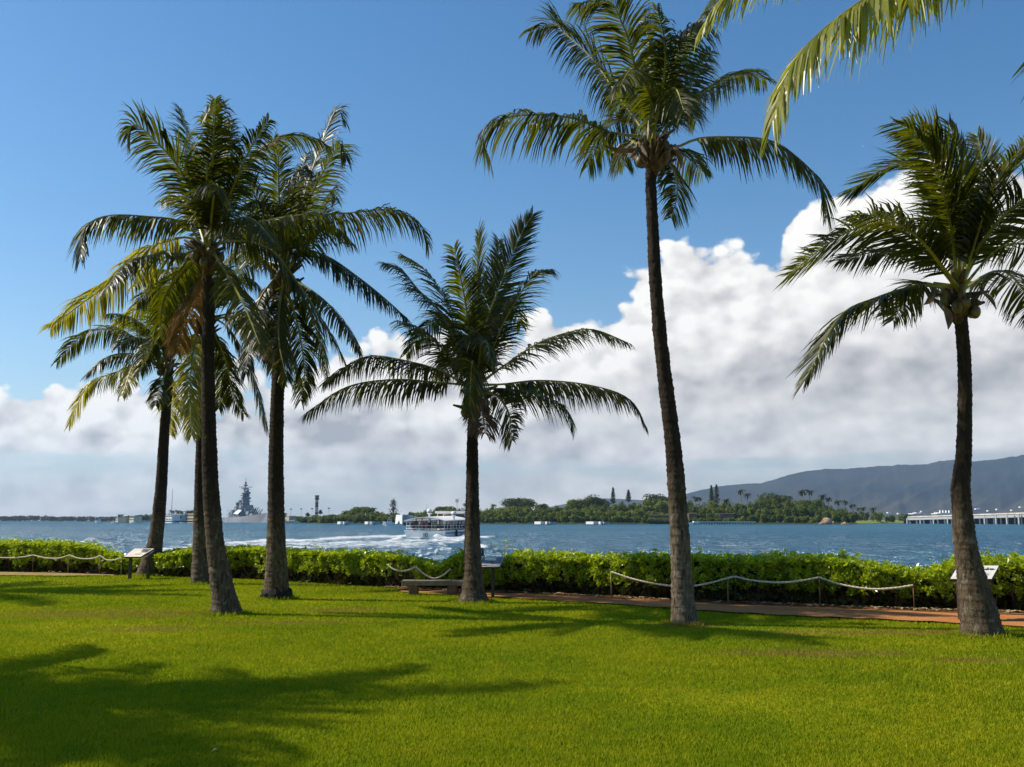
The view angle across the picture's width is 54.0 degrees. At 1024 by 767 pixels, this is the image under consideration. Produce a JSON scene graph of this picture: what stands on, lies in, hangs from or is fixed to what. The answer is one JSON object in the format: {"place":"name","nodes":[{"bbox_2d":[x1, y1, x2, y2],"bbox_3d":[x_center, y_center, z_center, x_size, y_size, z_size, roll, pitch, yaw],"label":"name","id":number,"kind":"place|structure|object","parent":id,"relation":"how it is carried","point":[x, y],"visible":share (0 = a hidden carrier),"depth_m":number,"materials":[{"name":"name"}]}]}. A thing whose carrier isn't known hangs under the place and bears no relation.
{"place":"outdoors","nodes":[
{"label":"outdoors","id":0,"kind":"place"},
{"bbox_2d":[0,572,113,575],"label":"path","id":1,"kind":"structure","parent":0,"point":[38,573],"depth_m":30.47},
{"bbox_2d":[0,521,186,522],"bbox_3d":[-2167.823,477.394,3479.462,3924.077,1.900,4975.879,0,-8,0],"label":"island","id":2,"kind":"structure","parent":0,"point":[57,521],"depth_m":2682.84,"materials":[{"name":"green plant"}]},
{"bbox_2d":[0,514,151,521],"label":"shoreline woods","id":3,"kind":"object","parent":2,"relation":"on","point":[44,518],"visible":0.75,"depth_m":2271.63,"materials":[{"name":"green plant"}]},
{"bbox_2d":[138,514,186,520],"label":"shoreline woods","id":4,"kind":"object","parent":2,"relation":"on","point":[144,517],"visible":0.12,"depth_m":1205.34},
{"bbox_2d":[115,517,125,522],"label":"waterfront building","id":5,"kind":"structure","parent":0,"point":[121,519],"depth_m":1120.01,"materials":[{"name":"grey concrete"}]},
{"bbox_2d":[129,516,141,522],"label":"waterfront building","id":6,"kind":"structure","parent":0,"point":[137,519],"depth_m":1108.79,"materials":[{"name":"grey concrete"}]},
{"bbox_2d":[165,515,179,522],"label":"waterfront building","id":7,"kind":"structure","parent":0,"point":[172,518],"depth_m":1107.58,"materials":[{"name":"white concrete"}]},
{"bbox_2d":[176,514,186,520],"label":"waterfront building","id":8,"kind":"structure","parent":0,"point":[182,517],"depth_m":1139.99,"materials":[{"name":"grey concrete"}]},
{"bbox_2d":[187,514,192,522],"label":"waterfront building","id":9,"kind":"structure","parent":0,"point":[189,517],"depth_m":1170.32,"materials":[{"name":"beige paint"}]},
{"bbox_2d":[285,516,295,520],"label":"waterfront building","id":10,"kind":"structure","parent":0,"point":[288,518],"depth_m":1168.51,"materials":[{"name":"beige paint"}]},
{"bbox_2d":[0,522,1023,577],"bbox_3d":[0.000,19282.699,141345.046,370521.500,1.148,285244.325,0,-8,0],"label":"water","id":11,"kind":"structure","parent":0,"point":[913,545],"depth_m":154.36,"materials":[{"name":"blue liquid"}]},
{"bbox_2d":[139,521,192,521],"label":"pier","id":12,"kind":"structure","parent":11,"relation":"on","point":[168,521],"depth_m":1010.52,"materials":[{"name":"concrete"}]},
{"bbox_2d":[222,482,267,522],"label":"battleship","id":13,"kind":"object","parent":11,"relation":"on","point":[244,511],"visible":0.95,"depth_m":1416.92,"materials":[{"name":"grey metal"}]},
{"bbox_2d":[285,521,307,522],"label":"pier","id":14,"kind":"structure","parent":11,"relation":"in","point":[293,522],"depth_m":941.04,"materials":[{"name":"concrete"}]},
{"bbox_2d":[337,522,353,524],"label":"mooring quay","id":15,"kind":"structure","parent":11,"relation":"in","point":[342,523],"depth_m":631.78,"materials":[{"name":"white concrete"}]},
{"bbox_2d":[365,522,380,524],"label":"mooring quay","id":16,"kind":"structure","parent":11,"relation":"in","point":[370,523],"depth_m":632.16,"materials":[{"name":"white concrete"}]},
{"bbox_2d":[383,517,393,524],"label":"motor boat","id":17,"kind":"object","parent":11,"relation":"on","point":[389,521],"visible":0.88,"depth_m":593.42,"materials":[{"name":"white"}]},
{"bbox_2d":[395,515,435,524],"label":"white memorial","id":18,"kind":"object","parent":11,"relation":"in","point":[400,518],"visible":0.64,"depth_m":562.65,"materials":[{"name":"concrete"}]},
{"bbox_2d":[404,499,464,537],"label":"tour boat","id":19,"kind":"object","parent":11,"relation":"on","point":[450,517],"visible":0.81,"depth_m":150.78,"materials":[{"name":"white paint"}]},
{"bbox_2d":[534,522,555,524],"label":"mooring quay","id":20,"kind":"structure","parent":11,"relation":"in","point":[542,523],"depth_m":629.92,"materials":[{"name":"white concrete"}]},
{"bbox_2d":[586,522,609,524],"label":"mooring quay","id":21,"kind":"structure","parent":11,"relation":"in","point":[595,523],"depth_m":630.61,"materials":[{"name":"white concrete"}]},
{"bbox_2d":[688,521,754,524],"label":"dock","id":22,"kind":"object","parent":11,"relation":"on","point":[694,522],"visible":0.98,"depth_m":693.60,"materials":[{"name":"white concrete"}]},
{"bbox_2d":[814,517,833,523],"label":"shore rocks","id":23,"kind":"object","parent":11,"relation":"in","point":[825,520],"visible":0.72,"depth_m":705.93,"materials":[{"name":"beige stone"}]},
{"bbox_2d":[903,512,1023,523],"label":"road bridge","id":24,"kind":"structure","parent":11,"relation":"on","point":[1011,518],"depth_m":786.17,"materials":[{"name":"concrete"}]},
{"bbox_2d":[0,571,1023,766],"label":"lawn","id":25,"kind":"structure","parent":0,"point":[830,617],"depth_m":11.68,"materials":[{"name":"plant"}]},
{"bbox_2d":[0,554,122,574],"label":"rope fence","id":26,"kind":"object","parent":25,"relation":"on","point":[33,555],"visible":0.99,"depth_m":31.62,"materials":[{"name":"fabric"}]},
{"bbox_2d":[123,549,154,578],"bbox_3d":[-10.725,5.204,28.942,0.670,0.871,0.760,0,-8,0],"label":"exhibit panel","id":27,"kind":"object","parent":25,"relation":"on","point":[135,553],"visible":0.93,"depth_m":28.80,"materials":[{"name":"white metal"}]},
{"bbox_2d":[127,245,306,583],"bbox_3d":[-7.726,0.353,26.796,4.301,9.964,5.664,0,-8,0],"label":"coconut palm","id":28,"kind":"object","parent":25,"relation":"on","point":[199,563],"visible":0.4,"depth_m":26.53,"materials":[{"name":"green plant"}]},
{"bbox_2d":[39,95,432,613],"bbox_3d":[-5.519,-1.044,18.805,5.399,10.573,6.808,7,-10,-41],"label":"coconut palm","id":29,"kind":"object","parent":25,"relation":"on","point":[206,205],"visible":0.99,"depth_m":18.19,"materials":[{"name":"green plant"}]},
{"bbox_2d":[215,104,411,599],"bbox_3d":[-4.564,-0.964,22.314,3.921,11.362,6.395,3,-8,-18],"label":"coconut palm","id":30,"kind":"object","parent":25,"relation":"on","point":[281,307],"visible":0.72,"depth_m":21.48,"materials":[{"name":"green plant"}]},
{"bbox_2d":[387,564,450,578],"bbox_3d":[-2.284,4.683,24.140,1.982,0.645,0.123,-5,-9,34],"label":"rope fence","id":31,"kind":"object","parent":25,"relation":"on","point":[416,567],"visible":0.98,"depth_m":24.11,"materials":[{"name":"grey fabric"}]},
{"bbox_2d":[402,579,462,595],"bbox_3d":[-1.689,4.632,22.702,1.564,0.377,0.460,0,-8,0],"label":"stone bench","id":32,"kind":"object","parent":25,"relation":"on","point":[450,584],"visible":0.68,"depth_m":22.50,"materials":[{"name":"grey stone"}]},
{"bbox_2d":[301,206,648,602],"bbox_3d":[-0.813,0.167,20.852,7.275,8.726,6.061,0,-8,0],"label":"coconut palm","id":33,"kind":"object","parent":25,"relation":"on","point":[475,349],"visible":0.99,"depth_m":20.38,"materials":[{"name":"green plant"}]},
{"bbox_2d":[481,557,504,596],"bbox_3d":[-0.567,4.226,21.845,0.804,0.890,0.631,0,-8,0],"label":"exhibit panel","id":34,"kind":"object","parent":25,"relation":"on","point":[492,563],"visible":0.61,"depth_m":21.74,"materials":[{"name":"grey metal"}]},
{"bbox_2d":[473,0,837,623],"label":"coconut palm","id":35,"kind":"object","parent":25,"relation":"on","point":[657,100],"visible":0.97,"depth_m":16.64,"materials":[{"name":"green plant"}]},
{"bbox_2d":[610,571,914,607],"bbox_3d":[4.709,4.108,19.907,6.122,0.639,0.218,-4,-9,30],"label":"rope fence","id":36,"kind":"object","parent":25,"relation":"on","point":[794,581],"visible":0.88,"depth_m":19.66,"materials":[{"name":"beige fabric"}]},
{"bbox_2d":[693,0,1023,158],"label":"coconut palm","id":37,"kind":"object","parent":25,"relation":"on","point":[861,13],"visible":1,"depth_m":8.38,"materials":[{"name":"green plant"}]},
{"bbox_2d":[773,104,1023,637],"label":"coconut palm","id":38,"kind":"object","parent":25,"relation":"on","point":[963,219],"visible":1,"depth_m":14.64,"materials":[{"name":"green plant"}]},
{"bbox_2d":[949,565,999,618],"bbox_3d":[7.741,3.516,16.760,1.099,0.923,0.562,0,-8,0],"label":"exhibit panel","id":39,"kind":"object","parent":25,"relation":"on","point":[991,571],"visible":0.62,"depth_m":16.72,"materials":[{"name":"white metal"}]},
{"bbox_2d":[0,0,1023,520],"label":"sky","id":40,"kind":"structure","parent":0,"point":[421,79],"materials":[{"name":"blue"}]},
{"bbox_2d":[37,570,1023,613],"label":"soil","id":41,"kind":"structure","parent":0,"point":[741,603],"depth_m":20.16,"materials":[{"name":"brown soil"}]},
{"bbox_2d":[0,537,112,573],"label":"naupaka hedge","id":42,"kind":"object","parent":41,"relation":"on","point":[51,548],"visible":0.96,"depth_m":32.25,"materials":[{"name":"green plant"}]},
{"bbox_2d":[108,548,162,574],"bbox_3d":[-11.631,5.572,31.020,3.507,0.921,1.265,-5,-9,30],"label":"naupaka hedge","id":43,"kind":"object","parent":41,"relation":"on","point":[115,567],"visible":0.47,"depth_m":30.70,"materials":[{"name":"green plant"}]},
{"bbox_2d":[51,280,224,575],"bbox_3d":[-11.812,1.307,30.869,5.216,9.173,5.499,0,-8,0],"label":"coconut palm","id":44,"kind":"object","parent":41,"relation":"on","point":[166,372],"visible":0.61,"depth_m":30.51,"materials":[{"name":"green plant"}]},
{"bbox_2d":[157,544,388,586],"bbox_3d":[-6.802,5.107,28.278,10.105,1.181,1.706,-5,-9,34],"label":"naupaka hedge","id":45,"kind":"object","parent":41,"relation":"on","point":[357,566],"visible":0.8,"depth_m":26.93,"materials":[{"name":"green plant"}]},
{"bbox_2d":[382,547,496,589],"bbox_3d":[-1.822,4.606,24.660,4.130,1.175,1.442,-5,-9,31],"label":"naupaka hedge","id":46,"kind":"object","parent":41,"relation":"on","point":[397,560],"visible":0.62,"depth_m":24.31,"materials":[{"name":"green plant"}]},
{"bbox_2d":[481,547,484,556],"bbox_3d":[-0.812,4.802,24.812,0.270,1.490,0.090,0,-8,0],"label":"blue sign","id":47,"kind":"object","parent":41,"relation":"on","point":[483,551],"visible":0.27,"depth_m":24.86,"materials":[{"name":"metal"}]},
{"bbox_2d":[52,571,1023,750],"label":"leaf litter","id":48,"kind":"object","parent":41,"relation":"on","point":[808,604],"visible":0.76,"depth_m":19.79,"materials":[{"name":"brown plant"}]},
{"bbox_2d":[487,546,863,605],"bbox_3d":[3.098,4.151,21.762,8.982,1.283,1.734,-4,-9,30],"label":"naupaka hedge","id":49,"kind":"object","parent":41,"relation":"on","point":[565,571],"visible":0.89,"depth_m":20.78,"materials":[{"name":"green plant"}]},
{"bbox_2d":[485,538,514,556],"bbox_3d":[-0.263,4.178,24.096,0.746,0.939,0.283,1,-8,-6],"label":"weedy shrub","id":50,"kind":"object","parent":49,"relation":"on","point":[504,549],"visible":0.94,"depth_m":24.12,"materials":[{"name":"green plant"}]},
{"bbox_2d":[857,558,954,608],"bbox_3d":[7.568,3.895,19.360,1.998,1.081,1.770,-3,-8,19],"label":"naupaka hedge","id":51,"kind":"object","parent":41,"relation":"on","point":[930,586],"visible":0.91,"depth_m":18.89,"materials":[{"name":"green plant"}]},
{"bbox_2d":[943,549,1023,610],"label":"naupaka hedge","id":52,"kind":"object","parent":41,"relation":"on","point":[1007,586],"visible":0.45,"depth_m":18.35,"materials":[{"name":"green plant"}]},
{"bbox_2d":[307,521,855,523],"bbox_3d":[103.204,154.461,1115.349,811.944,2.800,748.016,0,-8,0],"label":"island","id":53,"kind":"structure","parent":0,"point":[776,522],"depth_m":791.98,"materials":[{"name":"green plant"}]},
{"bbox_2d":[347,506,374,522],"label":"broad tree","id":54,"kind":"object","parent":53,"relation":"on","point":[366,508],"visible":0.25,"depth_m":848.28,"materials":[{"name":"green plant"}]},
{"bbox_2d":[388,497,400,515],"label":"pine tree","id":55,"kind":"object","parent":53,"relation":"on","point":[393,503],"visible":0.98,"depth_m":793.45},
{"bbox_2d":[432,506,455,512],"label":"broad tree","id":56,"kind":"object","parent":53,"relation":"on","point":[438,508],"visible":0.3,"depth_m":849.38,"materials":[{"name":"green plant"}]},
{"bbox_2d":[499,497,538,509],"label":"broad tree","id":57,"kind":"object","parent":53,"relation":"on","point":[520,503],"visible":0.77,"depth_m":866.96,"materials":[{"name":"green plant"}]},
{"bbox_2d":[535,504,548,510],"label":"broad tree","id":58,"kind":"object","parent":53,"relation":"on","point":[546,506],"visible":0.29,"depth_m":851.30,"materials":[{"name":"green plant"}]},
{"bbox_2d":[565,499,586,508],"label":"broad tree","id":59,"kind":"object","parent":53,"relation":"on","point":[575,502],"visible":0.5,"depth_m":848.66,"materials":[{"name":"green plant"}]},
{"bbox_2d":[297,497,857,523],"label":"island woods","id":60,"kind":"object","parent":53,"relation":"on","point":[774,511],"visible":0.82,"depth_m":750.27,"materials":[{"name":"green plant"}]},
{"bbox_2d":[581,494,610,507],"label":"broad tree","id":61,"kind":"object","parent":53,"relation":"on","point":[592,500],"visible":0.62,"depth_m":869.85,"materials":[{"name":"green plant"}]},
{"bbox_2d":[609,487,616,522],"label":"pine tree","id":62,"kind":"object","parent":53,"relation":"on","point":[612,495],"visible":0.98,"depth_m":854.54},
{"bbox_2d":[625,490,631,503],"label":"pine tree","id":63,"kind":"object","parent":53,"relation":"on","point":[628,496],"visible":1,"depth_m":854.06,"materials":[{"name":"green plant"}]},
{"bbox_2d":[642,493,667,503],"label":"broad tree","id":64,"kind":"object","parent":53,"relation":"on","point":[655,497],"visible":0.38,"depth_m":890.18,"materials":[{"name":"green plant"}]},
{"bbox_2d":[648,515,669,523],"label":"waterfront building","id":65,"kind":"structure","parent":53,"relation":"on","point":[657,516],"depth_m":745.50,"materials":[{"name":"grey concrete"}]},
{"bbox_2d":[656,500,668,512],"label":"broad tree","id":66,"kind":"object","parent":53,"relation":"on","point":[663,507],"visible":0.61,"depth_m":780.35,"materials":[{"name":"green plant"}]},
{"bbox_2d":[687,513,696,523],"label":"waterfront building","id":67,"kind":"structure","parent":53,"relation":"on","point":[691,515],"depth_m":745.51,"materials":[{"name":"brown glass"}]},
{"bbox_2d":[709,485,713,500],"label":"pine tree","id":68,"kind":"object","parent":53,"relation":"on","point":[711,497],"visible":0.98,"depth_m":854.43,"materials":[{"name":"green plant"}]},
{"bbox_2d":[714,484,720,503],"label":"pine tree","id":69,"kind":"object","parent":53,"relation":"on","point":[716,494],"visible":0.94,"depth_m":859.46,"materials":[{"name":"green plant"}]},
{"bbox_2d":[722,498,729,512],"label":"palm","id":70,"kind":"object","parent":53,"relation":"on","point":[726,500],"visible":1,"depth_m":784.11,"materials":[{"name":"green plant"}]},
{"bbox_2d":[736,489,745,507],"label":"palm","id":71,"kind":"object","parent":53,"relation":"on","point":[740,491],"visible":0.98,"depth_m":794.57,"materials":[{"name":"green plant"}]},
{"bbox_2d":[743,493,750,508],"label":"palm","id":72,"kind":"object","parent":53,"relation":"on","point":[746,494],"visible":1,"depth_m":784.38,"materials":[{"name":"green plant"}]},
{"bbox_2d":[752,492,792,504],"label":"broad tree","id":73,"kind":"object","parent":53,"relation":"on","point":[780,498],"visible":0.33,"depth_m":868.46,"materials":[{"name":"green plant"}]},
{"bbox_2d":[797,489,807,497],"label":"palm","id":74,"kind":"object","parent":53,"relation":"on","point":[802,491],"visible":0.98,"depth_m":844.43,"materials":[{"name":"green plant"}]},
{"bbox_2d":[794,499,826,506],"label":"broad tree","id":75,"kind":"object","parent":53,"relation":"on","point":[819,502],"visible":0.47,"depth_m":849.29,"materials":[{"name":"green plant"}]},
{"bbox_2d":[818,494,826,501],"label":"palm","id":76,"kind":"object","parent":53,"relation":"on","point":[822,496],"visible":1,"depth_m":814.42,"materials":[{"name":"green plant"}]},
{"bbox_2d":[400,590,1023,625],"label":"path","id":77,"kind":"structure","parent":0,"point":[1015,620],"depth_m":18.27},
{"bbox_2d":[719,513,734,523],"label":"waterfront building","id":78,"kind":"structure","parent":0,"point":[725,515],"depth_m":745.51,"materials":[{"name":"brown glass"}]},
{"bbox_2d":[550,455,1023,520],"bbox_3d":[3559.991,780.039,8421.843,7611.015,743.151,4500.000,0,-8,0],"label":"mountains","id":79,"kind":"structure","parent":0,"point":[998,484],"depth_m":8505.66,"materials":[{"name":"green plant"}]},
{"bbox_2d":[853,520,902,523],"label":"island","id":80,"kind":"structure","parent":0,"point":[870,522],"depth_m":969.18,"materials":[{"name":"green plant"}]},
{"bbox_2d":[857,511,910,522],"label":"shoreline woods","id":81,"kind":"object","parent":80,"relation":"on","point":[878,516],"visible":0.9,"depth_m":985.25,"materials":[{"name":"green plant"}]},
{"bbox_2d":[931,510,951,513],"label":"ship","id":82,"kind":"object","parent":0,"point":[943,512],"visible":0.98,"depth_m":1491.01,"materials":[{"name":"white metal"}]},
{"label":"shoreline woods","id":83,"kind":"object","parent":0,"visible":0},
{"bbox_2d":[315,495,318,514],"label":"control tower","id":84,"kind":"structure","parent":83,"relation":"on","point":[316,503],"depth_m":1090.94,"materials":[{"name":"concrete"}]}
]}

